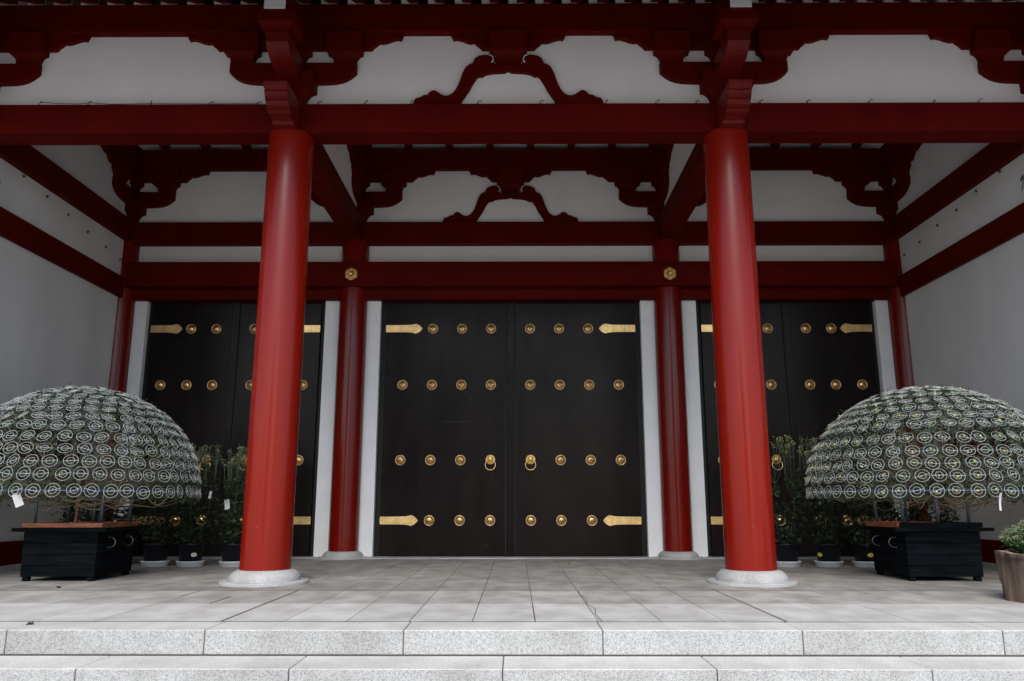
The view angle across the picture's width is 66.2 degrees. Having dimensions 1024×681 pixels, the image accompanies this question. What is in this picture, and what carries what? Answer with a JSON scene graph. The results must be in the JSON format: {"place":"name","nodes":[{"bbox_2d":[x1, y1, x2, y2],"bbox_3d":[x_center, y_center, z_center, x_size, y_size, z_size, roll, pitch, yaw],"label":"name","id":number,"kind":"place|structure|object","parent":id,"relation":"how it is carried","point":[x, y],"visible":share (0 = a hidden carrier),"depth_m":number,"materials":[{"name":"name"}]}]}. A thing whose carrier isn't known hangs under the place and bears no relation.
{"place":"outdoors","nodes":[
{"label":"outdoors","id":0,"kind":"place"},
{"bbox_2d":[0,559,1002,590],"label":"porch paving","id":1,"kind":"structure","parent":0,"point":[542,575],"depth_m":13.84,"materials":[{"name":"stone"}]},
{"bbox_2d":[0,382,201,580],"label":"dome chrysanthemum","id":2,"kind":"object","parent":1,"relation":"on","point":[91,550],"visible":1,"depth_m":13.41,"materials":[{"name":"plant"}]},
{"bbox_2d":[12,489,23,507],"bbox_3d":[-7.678,2.434,12.175,0.125,0.290,0.005,-23,-9,-10],"label":"paper tag","id":3,"kind":"object","parent":2,"relation":"hanging from","point":[18,501],"visible":1,"depth_m":12.17,"materials":[{"name":"grey paper"}]},
{"bbox_2d":[140,560,169,566],"bbox_3d":[-7.460,4.656,16.408,0.584,0.112,0.584,0,-12,0],"label":"saucer","id":4,"kind":"object","parent":1,"relation":"on","point":[153,563],"visible":0.9,"depth_m":16.18,"materials":[{"name":"white plastic"}]},
{"bbox_2d":[138,446,189,560],"bbox_3d":[-7.387,3.448,16.652,1.031,2.533,1.114,0,-12,0],"label":"potted chrysanthemum","id":5,"kind":"object","parent":4,"relation":"on","point":[156,551],"visible":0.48,"depth_m":16.39,"materials":[{"name":"green plant"}]},
{"bbox_2d":[175,560,204,566],"bbox_3d":[-6.711,4.645,16.356,0.584,0.112,0.584,0,-12,0],"label":"saucer","id":6,"kind":"object","parent":1,"relation":"on","point":[190,564],"visible":0.89,"depth_m":16.13,"materials":[{"name":"white plastic"}]},
{"bbox_2d":[164,443,221,561],"bbox_3d":[-6.711,3.440,16.590,1.017,2.523,1.072,11,-16,-43],"label":"potted chrysanthemum","id":7,"kind":"object","parent":6,"relation":"on","point":[191,551],"visible":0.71,"depth_m":16.44,"materials":[{"name":"green plant"}]},
{"bbox_2d":[218,561,239,566],"bbox_3d":[-5.791,4.634,16.302,0.584,0.112,0.584,0,-12,0],"label":"saucer","id":8,"kind":"object","parent":1,"relation":"on","point":[228,564],"visible":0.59,"depth_m":16.06,"materials":[{"name":"white plastic"}]},
{"bbox_2d":[213,446,246,561],"bbox_3d":[-5.794,3.425,16.496,1.043,2.513,1.010,0,-12,0],"label":"potted chrysanthemum","id":9,"kind":"object","parent":8,"relation":"on","point":[230,552],"visible":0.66,"depth_m":16.36,"materials":[{"name":"green plant"}]},
{"bbox_2d":[224,496,229,508],"bbox_3d":[-5.928,3.368,16.326,0.100,0.280,0.034,-5,-11,-12],"label":"paper tag","id":10,"kind":"object","parent":9,"relation":"hanging from","point":[227,502],"visible":1,"depth_m":16.33,"materials":[{"name":"grey paper"}]},
{"bbox_2d":[0,0,1023,587],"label":"temple hall","id":11,"kind":"structure","parent":1,"relation":"on","point":[506,278],"depth_m":18.76,"materials":[{"name":"wood"}]},
{"bbox_2d":[133,302,231,555],"bbox_3d":[-8.139,2.086,19.560,2.156,6.335,0.220,0,-12,0],"label":"door leaf","id":12,"kind":"structure","parent":11,"relation":"in","point":[186,378],"depth_m":19.76,"materials":[{"name":"black paint"}]},
{"bbox_2d":[214,302,322,555],"bbox_3d":[-6.037,2.084,19.549,2.300,6.335,0.220,0,-12,0],"label":"door leaf","id":13,"kind":"structure","parent":11,"relation":"in","point":[243,317],"depth_m":19.60,"materials":[{"name":"black paint"}]},
{"bbox_2d":[379,302,506,555],"bbox_3d":[-1.624,2.080,19.527,3.166,6.335,0.220,0,-12,0],"label":"door leaf","id":14,"kind":"structure","parent":11,"relation":"in","point":[443,483],"depth_m":19.48,"materials":[{"name":"black paint"}]},
{"bbox_2d":[505,301,641,555],"bbox_3d":[1.483,2.076,19.511,3.300,6.335,0.220,0,-12,0],"label":"door leaf","id":15,"kind":"structure","parent":11,"relation":"in","point":[572,466],"depth_m":19.47,"materials":[{"name":"black paint"}]},
{"bbox_2d":[699,302,798,555],"bbox_3d":[5.896,2.072,19.489,2.166,6.335,0.220,0,-12,0],"label":"door leaf","id":16,"kind":"structure","parent":11,"relation":"in","point":[774,374],"depth_m":19.54,"materials":[{"name":"black paint"}]},
{"bbox_2d":[780,301,889,555],"bbox_3d":[7.998,2.069,19.478,2.290,6.335,0.220,0,-12,0],"label":"door leaf","id":17,"kind":"structure","parent":11,"relation":"in","point":[829,359],"depth_m":19.71,"materials":[{"name":"black paint"}]},
{"bbox_2d":[777,561,801,566],"bbox_3d":[5.709,4.632,16.293,0.584,0.112,0.584,0,-12,0],"label":"saucer","id":18,"kind":"object","parent":1,"relation":"on","point":[788,564],"visible":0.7,"depth_m":16.06,"materials":[{"name":"white plastic"}]},
{"bbox_2d":[770,435,810,561],"bbox_3d":[5.724,3.344,16.575,1.178,2.704,0.669,4,-12,-19],"label":"potted chrysanthemum","id":19,"kind":"object","parent":18,"relation":"on","point":[787,552],"visible":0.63,"depth_m":16.50,"materials":[{"name":"green plant"}]},
{"bbox_2d":[814,560,843,566],"bbox_3d":[6.579,4.631,16.288,0.584,0.112,0.584,0,-12,0],"label":"saucer","id":20,"kind":"object","parent":1,"relation":"on","point":[827,564],"visible":0.84,"depth_m":16.07,"materials":[{"name":"white plastic"}]},
{"bbox_2d":[796,437,847,561],"bbox_3d":[6.594,3.344,16.514,1.191,2.681,1.028,0,-12,0],"label":"potted chrysanthemum","id":21,"kind":"object","parent":20,"relation":"on","point":[826,551],"visible":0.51,"depth_m":16.37,"materials":[{"name":"green plant"}]},
{"bbox_2d":[852,560,873,566],"bbox_3d":[7.369,4.630,16.284,0.584,0.112,0.584,0,-12,0],"label":"saucer","id":22,"kind":"object","parent":1,"relation":"on","point":[862,564],"visible":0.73,"depth_m":16.09,"materials":[{"name":"white plastic"}]},
{"bbox_2d":[832,444,887,561],"bbox_3d":[7.372,3.392,16.457,1.123,2.563,1.003,0,-12,0],"label":"potted chrysanthemum","id":23,"kind":"object","parent":22,"relation":"on","point":[863,551],"visible":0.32,"depth_m":16.33,"materials":[{"name":"green plant"}]},
{"bbox_2d":[804,384,1023,580],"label":"dome chrysanthemum","id":24,"kind":"object","parent":1,"relation":"on","point":[912,550],"visible":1,"depth_m":13.34,"materials":[{"name":"plant"}]},
{"bbox_2d":[999,493,1001,510],"bbox_3d":[7.511,2.438,12.069,0.035,0.350,0.024,9,-12,-4],"label":"paper tag","id":25,"kind":"object","parent":24,"relation":"hanging from","point":[1000,496],"visible":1,"depth_m":12.07,"materials":[{"name":"grey paper"}]},
{"bbox_3d":[-9.169,4.698,16.613,0.584,0.112,0.584,0,-12,0],"label":"saucer","id":26,"kind":"object","parent":1,"relation":"on","visible":0},
{"bbox_2d":[51,460,114,521],"bbox_3d":[-9.154,3.656,16.836,1.142,2.200,1.112,0,-12,0],"label":"potted chrysanthemum","id":27,"kind":"object","parent":26,"relation":"on","point":[87,518],"visible":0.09,"depth_m":16.64,"materials":[{"name":"green plant"}]},
{"bbox_3d":[8.950,4.679,16.521,0.584,0.112,0.584,0,-12,0],"label":"saucer","id":28,"kind":"object","parent":1,"relation":"on","visible":0},
{"bbox_2d":[900,459,960,520],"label":"potted chrysanthemum","id":29,"kind":"object","parent":28,"relation":"on","point":[947,517],"visible":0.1,"depth_m":16.57,"materials":[{"name":"green plant"}]},
{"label":"saucer","id":30,"kind":"object","parent":1,"relation":"on","visible":0},
{"bbox_2d":[89,454,147,539],"bbox_3d":[-8.395,3.597,16.835,1.235,2.315,1.196,0,-12,0],"label":"potted chrysanthemum","id":31,"kind":"object","parent":30,"relation":"on","point":[117,517],"visible":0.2,"depth_m":16.82,"materials":[{"name":"green plant"}]},
{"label":"saucer","id":32,"kind":"object","parent":1,"relation":"on","visible":0},
{"bbox_2d":[872,455,930,520],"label":"potted chrysanthemum","id":33,"kind":"object","parent":32,"relation":"on","point":[894,514],"visible":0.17,"depth_m":16.59,"materials":[{"name":"green plant"}]},
{"bbox_2d":[0,604,1023,621],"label":"front paving","id":34,"kind":"structure","parent":0,"point":[604,612],"depth_m":9.40,"materials":[{"name":"stone"}]},
{"bbox_2d":[0,591,1023,604],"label":"paving","id":35,"kind":"structure","parent":0,"point":[516,597],"depth_m":10.91,"materials":[{"name":"stone"}]},
{"bbox_2d":[994,520,1023,602],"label":"stump planter","id":36,"kind":"object","parent":35,"relation":"on","point":[1010,565],"visible":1,"depth_m":10.57,"materials":[{"name":"brown wood"}]},
{"bbox_2d":[0,560,1023,680],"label":"mortar bed","id":37,"kind":"object","parent":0,"point":[803,655],"visible":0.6,"depth_m":8.05,"materials":[{"name":"grey concrete"}]},
{"bbox_2d":[0,590,972,622],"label":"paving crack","id":38,"kind":"object","parent":37,"relation":"on","point":[286,595],"visible":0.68,"depth_m":8.89,"materials":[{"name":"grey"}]},
{"bbox_2d":[0,622,1023,654],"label":"top step","id":39,"kind":"object","parent":37,"relation":"on","point":[565,638],"visible":1,"depth_m":8.08,"materials":[{"name":"stone"}]},
{"bbox_2d":[0,656,1023,680],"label":"second step","id":40,"kind":"object","parent":37,"relation":"on","point":[350,668],"visible":0.97,"depth_m":7.43,"materials":[{"name":"stone"}]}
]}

